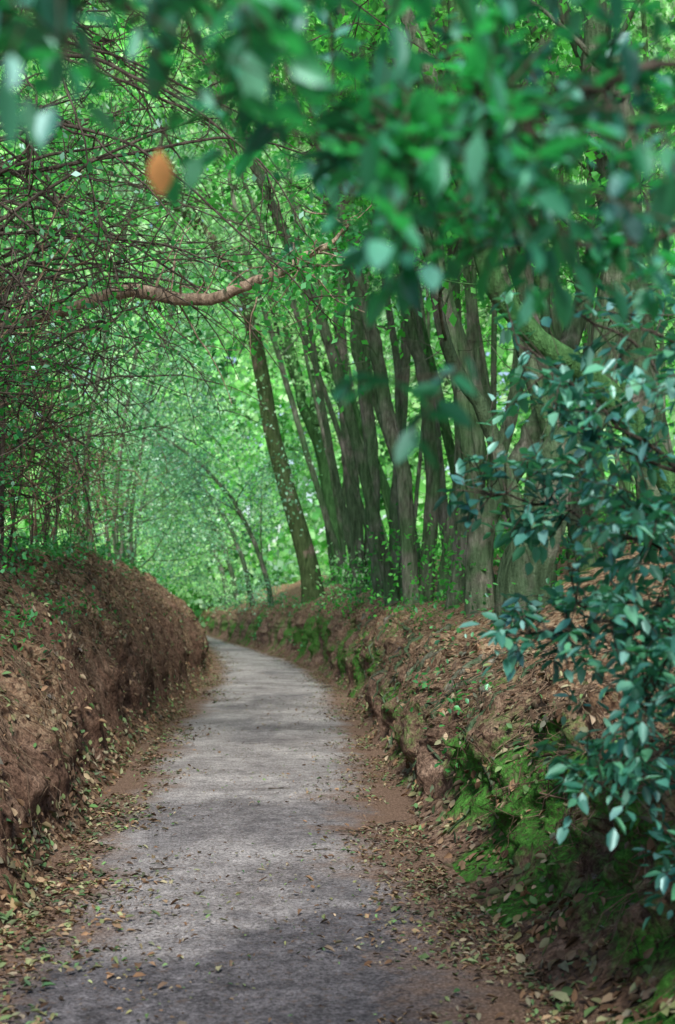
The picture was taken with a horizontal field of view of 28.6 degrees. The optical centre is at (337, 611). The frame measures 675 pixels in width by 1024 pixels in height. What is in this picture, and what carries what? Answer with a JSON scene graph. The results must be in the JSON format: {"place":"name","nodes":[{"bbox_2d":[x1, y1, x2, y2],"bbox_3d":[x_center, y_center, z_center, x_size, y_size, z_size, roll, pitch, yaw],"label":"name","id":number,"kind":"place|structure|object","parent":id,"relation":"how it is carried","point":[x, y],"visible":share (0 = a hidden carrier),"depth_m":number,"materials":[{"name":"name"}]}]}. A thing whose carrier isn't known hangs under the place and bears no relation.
{"place":"outdoors","nodes":[
{"label":"outdoors","id":0,"kind":"place"},
{"bbox_2d":[0,549,213,927],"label":"earth bank","id":1,"kind":"structure","parent":0,"point":[97,729],"depth_m":12.75,"materials":[{"name":"brown soil"}]},
{"bbox_2d":[0,369,50,456],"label":"hazel shrub","id":2,"kind":"object","parent":1,"relation":"on","point":[32,438],"visible":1,"depth_m":9.71,"materials":[{"name":"brown plant"}]},
{"bbox_2d":[0,257,102,554],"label":"hazel shrub","id":3,"kind":"object","parent":1,"relation":"on","point":[9,448],"visible":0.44,"depth_m":15.84,"materials":[{"name":"green plant"}]},
{"bbox_2d":[4,359,100,529],"bbox_3d":[-4.840,-2.430,18.933,3.174,3.696,3.709,0,0,-15],"label":"hazel shrub","id":4,"kind":"object","parent":1,"relation":"on","point":[40,449],"visible":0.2,"depth_m":19.40,"materials":[{"name":"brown plant"}]},
{"bbox_2d":[0,246,115,611],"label":"hazel shrub","id":5,"kind":"object","parent":1,"relation":"on","point":[7,462],"visible":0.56,"depth_m":12.29,"materials":[{"name":"brown plant"}]},
{"bbox_2d":[4,326,115,533],"bbox_3d":[-4.888,-1.978,16.716,3.685,4.714,3.277,0,0,0],"label":"hazel shrub","id":6,"kind":"object","parent":1,"relation":"on","point":[29,435],"visible":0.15,"depth_m":17.24,"materials":[{"name":"brown plant"}]},
{"bbox_2d":[0,159,122,613],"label":"hazel shrub","id":7,"kind":"object","parent":1,"relation":"on","point":[61,231],"visible":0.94,"depth_m":11.37,"materials":[{"name":"brown plant"}]},
{"bbox_2d":[0,235,127,570],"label":"hazel shrub","id":8,"kind":"object","parent":1,"relation":"on","point":[12,483],"visible":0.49,"depth_m":14.44,"materials":[{"name":"brown plant"}]},
{"bbox_2d":[5,338,143,548],"bbox_3d":[-5.021,-2.651,21.929,3.456,3.984,4.032,0,0,0],"label":"hazel shrub","id":9,"kind":"object","parent":1,"relation":"on","point":[35,529],"visible":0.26,"depth_m":22.06,"materials":[{"name":"green plant"}]},
{"bbox_2d":[6,339,149,545],"bbox_3d":[-5.124,-2.770,24.687,3.537,4.466,3.856,0,0,0],"label":"hazel shrub","id":10,"kind":"object","parent":1,"relation":"on","point":[70,489],"visible":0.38,"depth_m":24.77,"materials":[{"name":"brown plant"}]},
{"bbox_2d":[0,240,168,565],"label":"hazel shrub","id":11,"kind":"object","parent":1,"relation":"on","point":[21,475],"visible":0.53,"depth_m":15.07,"materials":[{"name":"brown plant"}]},
{"bbox_2d":[5,275,167,548],"bbox_3d":[-4.234,-2.978,19.946,3.765,4.562,2.442,0,0,17],"label":"hazel shrub","id":12,"kind":"object","parent":1,"relation":"on","point":[51,464],"visible":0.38,"depth_m":19.78,"materials":[{"name":"brown plant"}]},
{"bbox_2d":[0,149,179,547],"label":"hazel shrub","id":13,"kind":"object","parent":1,"relation":"on","point":[56,307],"visible":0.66,"depth_m":12.12,"materials":[{"name":"green plant"}]},
{"bbox_2d":[18,388,186,564],"bbox_3d":[-5.001,-2.656,27.177,2.817,4.018,3.145,0,0,45],"label":"hazel shrub","id":14,"kind":"object","parent":1,"relation":"on","point":[108,503],"visible":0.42,"depth_m":27.08,"materials":[{"name":"green plant"}]},
{"bbox_2d":[0,0,292,539],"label":"woodland tree","id":15,"kind":"object","parent":1,"relation":"on","point":[64,364],"visible":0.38,"depth_m":17.00,"materials":[{"name":"brown plant"}]},
{"bbox_2d":[0,12,307,547],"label":"woodland tree","id":16,"kind":"object","parent":1,"relation":"on","point":[88,384],"visible":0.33,"depth_m":20.04,"materials":[{"name":"brown plant"}]},
{"bbox_2d":[18,192,290,589],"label":"holly tree","id":17,"kind":"object","parent":1,"relation":"on","point":[130,534],"visible":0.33,"depth_m":50.94,"materials":[{"name":"green plant"}]},
{"bbox_2d":[55,272,253,594],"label":"holly tree","id":18,"kind":"object","parent":1,"relation":"on","point":[135,538],"visible":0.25,"depth_m":68.19,"materials":[{"name":"green plant"}]},
{"bbox_2d":[2,106,325,550],"bbox_3d":[-5.512,-7.887,38.085,11.472,14.627,9.219,0,0,0],"label":"holly tree","id":19,"kind":"object","parent":1,"relation":"on","point":[99,370],"visible":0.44,"depth_m":37.61,"materials":[{"name":"green plant"}]},
{"bbox_2d":[25,84,306,563],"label":"holly tree","id":20,"kind":"object","parent":1,"relation":"on","point":[119,478],"visible":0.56,"depth_m":44.00,"materials":[{"name":"green plant"}]},
{"bbox_2d":[0,0,365,453],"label":"woodland tree","id":21,"kind":"object","parent":1,"relation":"on","point":[69,393],"visible":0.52,"depth_m":13.22,"materials":[{"name":"brown plant"}]},
{"bbox_2d":[0,0,420,565],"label":"woodland tree","id":22,"kind":"object","parent":1,"relation":"on","point":[216,297],"visible":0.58,"depth_m":12.73,"materials":[{"name":"green plant"}]},
{"bbox_2d":[0,0,444,439],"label":"woodland tree","id":23,"kind":"object","parent":1,"relation":"on","point":[35,172],"visible":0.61,"depth_m":11.44,"materials":[{"name":"brown plant"}]},
{"bbox_2d":[0,633,573,1023],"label":"path","id":24,"kind":"structure","parent":0,"point":[351,986],"depth_m":7.22,"materials":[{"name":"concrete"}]},
{"bbox_2d":[153,866,174,869],"bbox_3d":[-1.045,1.536,7.938,0.132,0.010,0.043,0,0,-23],"label":"fallen twig","id":25,"kind":"object","parent":24,"relation":"on","point":[162,868],"visible":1,"depth_m":7.92,"materials":[{"name":"wood"}]},
{"bbox_2d":[2,7,674,592],"label":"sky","id":26,"kind":"structure","parent":0,"point":[487,354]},
{"bbox_2d":[199,532,674,1023],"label":"earth bank","id":27,"kind":"structure","parent":0,"point":[581,921],"depth_m":7.99,"materials":[{"name":"brown soil"}]},
{"bbox_2d":[38,255,282,609],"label":"holly tree","id":28,"kind":"object","parent":27,"relation":"on","point":[174,532],"visible":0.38,"depth_m":58.98,"materials":[{"name":"green plant"}]},
{"bbox_2d":[79,354,264,614],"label":"holly tree","id":29,"kind":"object","parent":27,"relation":"on","point":[183,567],"visible":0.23,"depth_m":77.78,"materials":[{"name":"green plant"}]},
{"bbox_2d":[94,387,253,614],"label":"woodland tree","id":30,"kind":"object","parent":27,"relation":"on","point":[222,569],"visible":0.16,"depth_m":86.11,"materials":[{"name":"green plant"}]},
{"bbox_2d":[82,344,277,616],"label":"woodland tree","id":31,"kind":"object","parent":27,"relation":"on","point":[245,568],"visible":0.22,"depth_m":65.87,"materials":[{"name":"green plant"}]},
{"bbox_2d":[45,3,324,603],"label":"woodland tree","id":32,"kind":"object","parent":27,"relation":"on","point":[306,556],"visible":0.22,"depth_m":45.71,"materials":[{"name":"brown plant"}]},
{"bbox_2d":[87,397,283,613],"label":"woodland tree","id":33,"kind":"object","parent":27,"relation":"on","point":[233,582],"visible":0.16,"depth_m":75.94,"materials":[{"name":"green plant"}]},
{"bbox_2d":[76,386,333,614],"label":"woodland tree","id":34,"kind":"object","parent":27,"relation":"on","point":[267,583],"visible":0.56,"depth_m":56.92,"materials":[{"name":"green plant"}]},
{"bbox_2d":[138,119,353,583],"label":"woodland tree","id":35,"kind":"object","parent":27,"relation":"on","point":[311,425],"visible":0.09,"depth_m":49.77,"materials":[{"name":"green plant"}]},
{"bbox_2d":[106,92,416,597],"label":"woodland tree","id":36,"kind":"object","parent":27,"relation":"on","point":[323,507],"visible":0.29,"depth_m":43.94,"materials":[{"name":"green plant"}]},
{"bbox_2d":[168,43,387,602],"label":"woodland tree","id":37,"kind":"object","parent":27,"relation":"on","point":[352,552],"visible":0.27,"depth_m":37.94,"materials":[{"name":"brown plant"}]},
{"bbox_2d":[174,84,410,446],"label":"woodland tree","id":38,"kind":"object","parent":27,"relation":"on","point":[319,342],"visible":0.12,"depth_m":47.02,"materials":[{"name":"green plant"}]},
{"bbox_2d":[74,13,514,594],"bbox_3d":[-0.183,-8.612,33.827,12.295,17.503,6.878,0,0,0],"label":"woodland tree","id":39,"kind":"object","parent":27,"relation":"on","point":[338,431],"visible":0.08,"depth_m":33.93,"materials":[{"name":"brown plant"}]},
{"bbox_2d":[193,31,413,603],"bbox_3d":[0.210,-9.487,40.574,10.244,20.066,6.415,0,0,-43],"label":"woodland tree","id":40,"kind":"object","parent":27,"relation":"on","point":[355,521],"visible":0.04,"depth_m":39.83,"materials":[{"name":"brown plant"}]},
{"bbox_2d":[190,146,417,585],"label":"woodland tree","id":41,"kind":"object","parent":27,"relation":"on","point":[267,337],"visible":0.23,"depth_m":51.92,"materials":[{"name":"green plant"}]},
{"bbox_2d":[172,12,440,548],"bbox_3d":[-1.263,-8.852,36.741,9.400,18.130,7.358,0,0,26],"label":"woodland tree","id":42,"kind":"object","parent":27,"relation":"on","point":[385,486],"visible":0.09,"depth_m":36.98,"materials":[{"name":"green plant"}]},
{"bbox_2d":[234,139,388,551],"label":"woodland tree","id":43,"kind":"object","parent":27,"relation":"on","point":[326,370],"visible":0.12,"depth_m":49.85,"materials":[{"name":"green plant"}]},
{"bbox_2d":[188,6,439,613],"bbox_3d":[-1.045,-8.514,27.270,10.316,17.938,8.582,0,0,-40],"label":"woodland tree","id":44,"kind":"object","parent":27,"relation":"on","point":[376,529],"visible":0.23,"depth_m":28.42,"materials":[{"name":"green plant"}]},
{"bbox_2d":[0,511,667,772],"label":"undergrowth","id":45,"kind":"object","parent":27,"relation":"on","point":[103,549],"visible":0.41,"depth_m":16.10,"materials":[{"name":"green plant"}]},
{"bbox_2d":[0,0,674,472],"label":"evergreen tree","id":46,"kind":"object","parent":27,"relation":"on","point":[436,134],"visible":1,"depth_m":1.84,"materials":[{"name":"green plant"}]},
{"bbox_2d":[0,546,674,1023],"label":"fallen leaves","id":47,"kind":"object","parent":27,"relation":"on","point":[36,856],"visible":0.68,"depth_m":7.70,"materials":[{"name":"brown plant"}]},
{"bbox_2d":[0,543,674,1023],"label":"root tangle","id":48,"kind":"object","parent":27,"relation":"on","point":[422,647],"visible":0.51,"depth_m":10.74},
{"bbox_2d":[248,10,440,572],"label":"woodland tree","id":49,"kind":"object","parent":27,"relation":"on","point":[349,203],"visible":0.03,"depth_m":29.84,"materials":[{"name":"green plant"}]},
{"bbox_2d":[216,0,504,559],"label":"woodland tree","id":50,"kind":"object","parent":27,"relation":"on","point":[502,547],"visible":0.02,"depth_m":24.95,"materials":[{"name":"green plant"}]},
{"bbox_2d":[276,55,445,573],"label":"woodland tree","id":51,"kind":"object","parent":27,"relation":"on","point":[373,391],"visible":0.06,"depth_m":32.98,"materials":[{"name":"brown plant"}]},
{"bbox_2d":[357,614,365,629],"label":"exposed root","id":52,"kind":"object","parent":27,"relation":"on","point":[362,618],"visible":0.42,"depth_m":28.09,"materials":[{"name":"brown plant"}]},
{"bbox_2d":[170,0,555,607],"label":"woodland tree","id":53,"kind":"object","parent":27,"relation":"on","point":[404,477],"visible":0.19,"depth_m":23.89,"materials":[{"name":"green plant"}]},
{"bbox_2d":[354,613,374,646],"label":"exposed root","id":54,"kind":"object","parent":27,"relation":"on","point":[368,621],"visible":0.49,"depth_m":27.21,"materials":[{"name":"brown plant"}]},
{"bbox_2d":[193,0,561,619],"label":"woodland tree","id":55,"kind":"object","parent":27,"relation":"on","point":[367,412],"visible":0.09,"depth_m":31.89,"materials":[{"name":"brown plant"}]},
{"bbox_2d":[250,2,510,557],"bbox_3d":[1.426,-8.756,29.365,7.101,17.924,5.445,0,0,29],"label":"woodland tree","id":56,"kind":"object","parent":27,"relation":"on","point":[483,376],"visible":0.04,"depth_m":28.00,"materials":[{"name":"plant"}]},
{"bbox_2d":[368,611,392,666],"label":"exposed root","id":57,"kind":"object","parent":27,"relation":"on","point":[381,626],"visible":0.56,"depth_m":22.97,"materials":[{"name":"brown plant"}]},
{"bbox_2d":[372,663,396,724],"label":"exposed root","id":58,"kind":"object","parent":27,"relation":"on","point":[377,686],"visible":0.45,"depth_m":17.14,"materials":[{"name":"brown plant"}]},
{"bbox_2d":[376,615,394,650],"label":"exposed root","id":59,"kind":"object","parent":27,"relation":"on","point":[378,636],"visible":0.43,"depth_m":22.58,"materials":[{"name":"brown plant"}]},
{"bbox_2d":[371,647,400,680],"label":"exposed root","id":60,"kind":"object","parent":27,"relation":"on","point":[391,657],"visible":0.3,"depth_m":18.46,"materials":[{"name":"brown plant"}]},
{"bbox_2d":[366,633,415,689],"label":"exposed root","id":61,"kind":"object","parent":27,"relation":"on","point":[381,672],"visible":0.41,"depth_m":18.09,"materials":[{"name":"brown plant"}]},
{"bbox_2d":[376,616,410,671],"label":"exposed root","id":62,"kind":"object","parent":27,"relation":"on","point":[402,623],"visible":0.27,"depth_m":21.61,"materials":[{"name":"brown plant"}]},
{"bbox_2d":[381,626,411,668],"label":"exposed root","id":63,"kind":"object","parent":27,"relation":"on","point":[406,628],"visible":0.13,"depth_m":19.68,"materials":[{"name":"brown plant"}]},
{"bbox_2d":[381,637,414,728],"bbox_3d":[0.711,0.859,15.985,0.189,1.065,1.652,0,0,14],"label":"exposed root","id":64,"kind":"object","parent":27,"relation":"on","point":[399,663],"visible":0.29,"depth_m":16.25,"materials":[{"name":"brown plant"}]},
{"bbox_2d":[387,635,422,699],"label":"exposed root","id":65,"kind":"object","parent":27,"relation":"on","point":[406,648],"visible":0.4,"depth_m":15.42,"materials":[{"name":"brown plant"}]},
{"bbox_2d":[306,0,506,604],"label":"woodland tree","id":66,"kind":"object","parent":27,"relation":"on","point":[442,513],"visible":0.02,"depth_m":26.40,"materials":[{"name":"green plant"}]},
{"bbox_2d":[138,2,674,494],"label":"woodland tree","id":67,"kind":"object","parent":27,"relation":"on","point":[620,484],"visible":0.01,"depth_m":25.96,"materials":[{"name":"green plant"}]},
{"bbox_2d":[388,636,428,686],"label":"exposed root","id":68,"kind":"object","parent":27,"relation":"on","point":[393,678],"visible":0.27,"depth_m":15.60,"materials":[{"name":"brown plant"}]},
{"bbox_2d":[173,9,649,575],"bbox_3d":[1.304,-8.007,28.070,11.495,17.036,5.755,0,0,-15],"label":"woodland tree","id":69,"kind":"object","parent":27,"relation":"on","point":[449,443],"visible":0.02,"depth_m":26.91,"materials":[{"name":"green plant"}]},
{"bbox_2d":[399,656,434,704],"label":"exposed root","id":70,"kind":"object","parent":27,"relation":"on","point":[427,671],"visible":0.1,"depth_m":13.41,"materials":[{"name":"brown plant"}]},
{"bbox_2d":[390,646,450,744],"bbox_3d":[0.911,0.907,14.303,0.681,1.095,0.124,0,0,19],"label":"exposed root","id":71,"kind":"object","parent":27,"relation":"on","point":[427,656],"visible":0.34,"depth_m":14.26,"materials":[{"name":"brown plant"}]},
{"bbox_2d":[279,5,570,421],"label":"woodland tree","id":72,"kind":"object","parent":27,"relation":"on","point":[465,317],"visible":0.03,"depth_m":39.64,"materials":[{"name":"plant"}]},
{"bbox_2d":[414,630,439,668],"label":"exposed root","id":73,"kind":"object","parent":27,"relation":"on","point":[437,631],"visible":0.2,"depth_m":14.81,"materials":[{"name":"grey plant"}]},
{"bbox_2d":[406,623,451,685],"bbox_3d":[0.923,0.622,14.597,0.270,0.970,1.752,0,0,20],"label":"exposed root","id":74,"kind":"object","parent":27,"relation":"on","point":[447,629],"visible":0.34,"depth_m":14.96,"materials":[{"name":"grey plant"}]},
{"bbox_2d":[184,0,674,628],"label":"woodland tree","id":75,"kind":"object","parent":27,"relation":"on","point":[510,570],"visible":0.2,"depth_m":14.32,"materials":[{"name":"grey plant"}]},
{"bbox_2d":[284,0,585,633],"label":"woodland tree","id":76,"kind":"object","parent":27,"relation":"on","point":[459,544],"visible":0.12,"depth_m":20.39,"materials":[{"name":"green plant"}]},
{"bbox_2d":[218,0,665,608],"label":"woodland tree","id":77,"kind":"object","parent":27,"relation":"on","point":[470,300],"visible":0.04,"depth_m":22.45,"materials":[{"name":"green plant"}]},
{"bbox_2d":[318,57,571,440],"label":"woodland tree","id":78,"kind":"object","parent":27,"relation":"on","point":[482,329],"visible":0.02,"depth_m":31.44,"materials":[{"name":"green plant"}]},
{"bbox_2d":[416,654,485,772],"bbox_3d":[0.965,0.889,11.209,0.297,1.020,1.622,0,0,17],"label":"exposed root","id":79,"kind":"object","parent":27,"relation":"on","point":[469,663],"visible":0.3,"depth_m":11.59,"materials":[{"name":"brown plant"}]},
{"bbox_2d":[412,669,501,778],"bbox_3d":[1.073,0.936,11.301,0.952,1.048,0.248,0,0,39],"label":"exposed root","id":80,"kind":"object","parent":27,"relation":"on","point":[433,702],"visible":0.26,"depth_m":11.25,"materials":[{"name":"brown plant"}]},
{"bbox_2d":[345,0,571,617],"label":"woodland tree","id":81,"kind":"object","parent":27,"relation":"on","point":[466,441],"visible":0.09,"depth_m":18.90,"materials":[{"name":"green plant"}]},
{"bbox_2d":[266,0,653,582],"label":"woodland tree","id":82,"kind":"object","parent":27,"relation":"on","point":[532,362],"visible":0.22,"depth_m":15.98,"materials":[{"name":"green plant"}]},
{"bbox_2d":[425,650,505,762],"bbox_3d":[1.040,0.787,11.004,0.305,0.900,1.562,0,0,24],"label":"exposed root","id":83,"kind":"object","parent":27,"relation":"on","point":[436,755],"visible":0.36,"depth_m":11.20,"materials":[{"name":"brown plant"}]},
{"bbox_2d":[327,0,608,533],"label":"woodland tree","id":84,"kind":"object","parent":27,"relation":"on","point":[537,283],"depth_m":21.92,"materials":[{"name":"green plant"}]},
{"bbox_2d":[350,0,599,617],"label":"woodland tree","id":85,"kind":"object","parent":27,"relation":"on","point":[544,284],"visible":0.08,"depth_m":17.94,"materials":[{"name":"green plant"}]},
{"bbox_2d":[279,0,674,504],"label":"woodland tree","id":86,"kind":"object","parent":27,"relation":"on","point":[541,340],"visible":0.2,"depth_m":11.93,"materials":[{"name":"green plant"}]},
{"bbox_2d":[331,0,632,594],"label":"woodland tree","id":87,"kind":"object","parent":27,"relation":"on","point":[523,286],"visible":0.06,"depth_m":17.45,"materials":[{"name":"grey plant"}]},
{"bbox_2d":[466,674,503,721],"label":"exposed root","id":88,"kind":"object","parent":27,"relation":"on","point":[482,687],"visible":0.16,"depth_m":10.06,"materials":[{"name":"grey plant"}]},
{"bbox_2d":[464,685,513,825],"bbox_3d":[1.160,0.853,9.105,0.421,1.011,1.531,0,0,28],"label":"exposed root","id":89,"kind":"object","parent":27,"relation":"on","point":[472,723],"visible":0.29,"depth_m":9.00,"materials":[{"name":"brown plant"}]},
{"bbox_2d":[447,657,545,832],"bbox_3d":[1.060,0.892,9.077,0.774,1.174,0.201,0,0,-21],"label":"exposed root","id":90,"kind":"object","parent":27,"relation":"on","point":[531,667],"visible":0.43,"depth_m":9.09,"materials":[{"name":"brown plant"}]},
{"bbox_2d":[339,2,662,561],"bbox_3d":[0.879,-7.506,21.362,10.855,16.494,4.461,0,0,-24],"label":"woodland tree","id":91,"kind":"object","parent":27,"relation":"on","point":[458,296],"visible":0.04,"depth_m":21.45,"materials":[{"name":"grey plant"}]},
{"bbox_2d":[446,177,581,550],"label":"woodland tree","id":92,"kind":"object","parent":27,"relation":"on","point":[514,351],"visible":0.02,"depth_m":34.16,"materials":[{"name":"grey plant"}]},
{"bbox_2d":[360,0,674,505],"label":"woodland tree","id":93,"kind":"object","parent":27,"relation":"on","point":[645,57],"visible":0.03,"depth_m":22.99,"materials":[{"name":"green plant"}]},
{"bbox_2d":[379,0,673,459],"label":"woodland tree","id":94,"kind":"object","parent":27,"relation":"on","point":[541,41],"visible":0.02,"depth_m":19.44,"materials":[{"name":"green plant"}]},
{"bbox_2d":[442,19,631,563],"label":"woodland tree","id":95,"kind":"object","parent":27,"relation":"on","point":[556,327],"visible":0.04,"depth_m":19.93,"materials":[{"name":"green plant"}]},
{"bbox_2d":[412,0,674,535],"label":"woodland tree","id":96,"kind":"object","parent":27,"relation":"on","point":[648,341],"visible":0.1,"depth_m":16.87,"materials":[{"name":"green plant"}]},
{"bbox_2d":[433,233,674,929],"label":"laurel shrub","id":97,"kind":"object","parent":27,"relation":"on","point":[647,512],"visible":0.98,"depth_m":4.52,"materials":[{"name":"green plant"}]},
{"bbox_2d":[442,15,674,618],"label":"woodland tree","id":98,"kind":"object","parent":27,"relation":"on","point":[480,553],"visible":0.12,"depth_m":17.90,"materials":[{"name":"grey plant"}]},
{"bbox_2d":[510,0,674,536],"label":"woodland tree","id":99,"kind":"object","parent":27,"relation":"on","point":[599,29],"visible":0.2,"depth_m":15.90,"materials":[{"name":"green plant"}]},
{"label":"ground","id":100,"kind":"structure","parent":0,"visible":0},
{"bbox_2d":[0,0,674,626],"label":"distant woodland","id":101,"kind":"object","parent":100,"relation":"on","point":[282,558],"visible":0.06,"depth_m":102.68,"materials":[{"name":"green plant"}]}
]}

